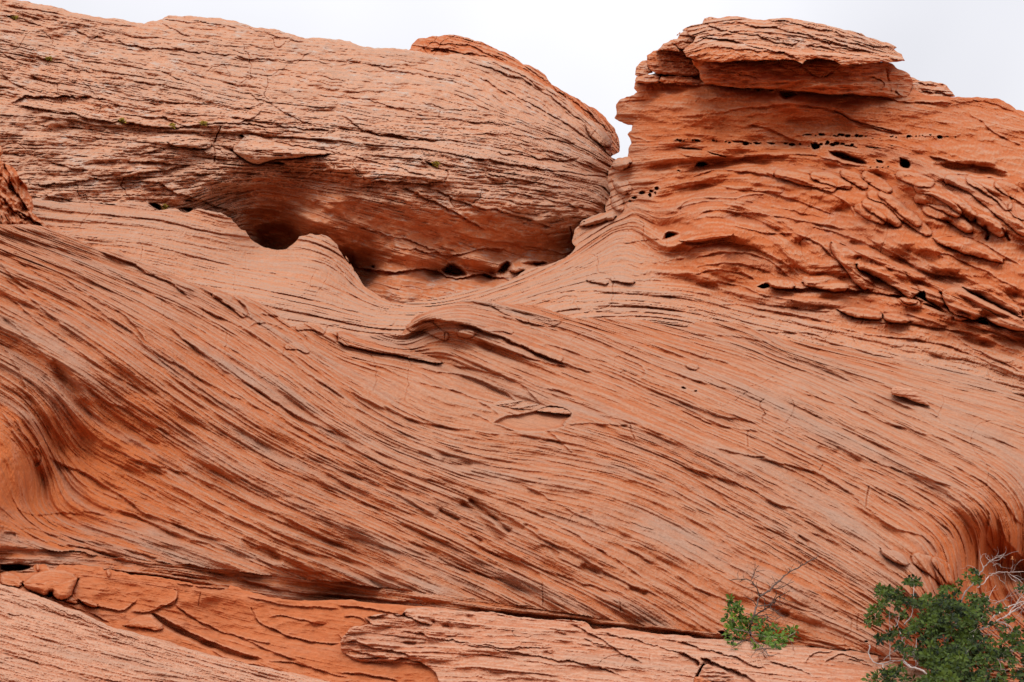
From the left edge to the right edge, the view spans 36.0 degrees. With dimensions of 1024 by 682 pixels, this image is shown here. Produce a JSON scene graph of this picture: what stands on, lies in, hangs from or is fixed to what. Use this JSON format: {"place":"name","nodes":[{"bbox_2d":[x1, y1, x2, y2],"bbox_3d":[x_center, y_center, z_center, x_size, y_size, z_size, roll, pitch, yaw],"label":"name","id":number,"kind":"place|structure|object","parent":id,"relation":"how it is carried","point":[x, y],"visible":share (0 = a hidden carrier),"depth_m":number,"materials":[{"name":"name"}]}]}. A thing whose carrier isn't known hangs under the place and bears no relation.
{"place":"outdoors","nodes":[
{"label":"outdoors","id":0,"kind":"place"},
{"bbox_2d":[0,584,328,681],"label":"foreground slope","id":1,"kind":"structure","parent":0,"point":[42,639],"depth_m":8.08,"materials":[{"name":"stone"}]},
{"bbox_2d":[0,564,452,681],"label":"rock ledge","id":2,"kind":"object","parent":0,"point":[302,637],"visible":0.52,"depth_m":9.71,"materials":[{"name":"stone"}]},
{"bbox_2d":[0,0,615,302],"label":"hill","id":3,"kind":"structure","parent":0,"point":[343,145],"depth_m":26.69,"materials":[{"name":"stone"}]},
{"bbox_2d":[118,117,125,122],"bbox_3d":[-6.296,-3.553,25.424,0.126,0.139,0.242,8,-14,-32],"label":"moss","id":4,"kind":"object","parent":3,"relation":"on","point":[121,120],"visible":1,"depth_m":25.39,"materials":[{"name":"green plant"}]},
{"bbox_2d":[0,216,1023,681],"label":"slope","id":5,"kind":"structure","parent":0,"point":[662,478],"depth_m":12.50,"materials":[{"name":"stone"}]},
{"bbox_2d":[891,387,928,404],"bbox_3d":[4.038,0.556,15.989,0.374,0.265,0.477,-3,-12,14],"label":"loose stone","id":6,"kind":"object","parent":5,"relation":"on","point":[911,394],"visible":1,"depth_m":15.79,"materials":[{"name":"stone"}]},
{"bbox_2d":[410,34,619,155],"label":"ridge","id":7,"kind":"structure","parent":0,"point":[442,45],"depth_m":39.56,"materials":[{"name":"orange stone"}]},
{"bbox_2d":[20,0,1023,158],"label":"sky","id":8,"kind":"structure","parent":0,"point":[590,50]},
{"bbox_2d":[32,73,1023,414],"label":"rock saddle","id":9,"kind":"object","parent":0,"point":[888,227],"visible":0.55,"depth_m":21.58,"materials":[{"name":"orange stone"}]},
{"bbox_2d":[0,146,49,228],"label":"rock fin","id":10,"kind":"object","parent":9,"relation":"on","point":[16,204],"visible":0.76,"depth_m":16.54,"materials":[{"name":"orange stone"}]},
{"bbox_2d":[635,74,659,83],"bbox_3d":[2.335,-4.533,27.194,0.432,0.866,1.915,-1,-12,5],"label":"boulder","id":11,"kind":"object","parent":9,"relation":"on","point":[648,78],"visible":0.98,"depth_m":26.34,"materials":[{"name":"stone"}]},
{"bbox_2d":[635,60,652,75],"bbox_3d":[2.314,-4.803,27.687,0.307,1.056,2.036,-1,-12,5],"label":"boulder","id":12,"kind":"object","parent":11,"relation":"on","point":[642,68],"visible":0.81,"depth_m":26.77,"materials":[{"name":"stone"}]},
{"bbox_2d":[659,76,701,84],"bbox_3d":[2.895,-4.497,27.131,0.747,0.889,1.902,-1,-12,7],"label":"boulder","id":13,"kind":"object","parent":9,"relation":"on","point":[680,80],"visible":0.95,"depth_m":26.24,"materials":[{"name":"orange stone"}]},
{"bbox_2d":[647,47,699,75],"bbox_3d":[2.918,-4.937,27.552,1.110,1.525,2.483,-1,-12,5],"label":"boulder","id":14,"kind":"object","parent":13,"relation":"on","point":[669,62],"visible":0.61,"depth_m":26.49,"materials":[{"name":"orange stone"}]},
{"bbox_2d":[657,27,694,51],"bbox_3d":[2.953,-5.204,27.207,0.967,1.330,2.254,-2,-12,7],"label":"boulder","id":15,"kind":"object","parent":14,"relation":"on","point":[684,39],"visible":0.54,"depth_m":26.15,"materials":[{"name":"stone"}]},
{"bbox_2d":[692,58,912,97],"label":"block","id":16,"kind":"structure","parent":9,"relation":"on","point":[825,76],"depth_m":24.94,"materials":[{"name":"orange stone"}]},
{"bbox_2d":[683,16,904,65],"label":"cap slab","id":17,"kind":"structure","parent":16,"relation":"on","point":[728,38],"depth_m":25.31,"materials":[{"name":"stone"}]},
{"bbox_2d":[911,77,954,96],"bbox_3d":[7.491,-4.570,28.265,0.853,1.453,2.761,-3,-12,16],"label":"boulder","id":18,"kind":"object","parent":9,"relation":"on","point":[930,88],"visible":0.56,"depth_m":27.36,"materials":[{"name":"stone"}]},
{"bbox_2d":[340,607,943,681],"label":"rock platform","id":19,"kind":"object","parent":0,"point":[446,645],"visible":0.95,"depth_m":9.49,"materials":[{"name":"stone"}]},
{"bbox_2d":[694,677,710,681],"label":"boulder","id":20,"kind":"object","parent":19,"relation":"on","point":[698,679],"visible":1,"depth_m":8.65,"materials":[{"name":"stone"}]},
{"bbox_2d":[700,664,736,681],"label":"boulder","id":21,"kind":"object","parent":19,"relation":"on","point":[711,673],"visible":0.92,"depth_m":8.95,"materials":[{"name":"stone"}]},
{"bbox_2d":[720,555,818,664],"bbox_3d":[1.558,1.708,10.128,0.608,0.744,1.121,-6,-13,25],"label":"shrub","id":22,"kind":"object","parent":19,"relation":"on","point":[768,635],"visible":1,"depth_m":10.31,"materials":[{"name":"green plant"}]},
{"bbox_2d":[861,547,1023,681],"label":"shrub","id":23,"kind":"object","parent":19,"relation":"on","point":[949,660],"visible":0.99,"depth_m":9.51,"materials":[{"name":"green plant"}]}
]}

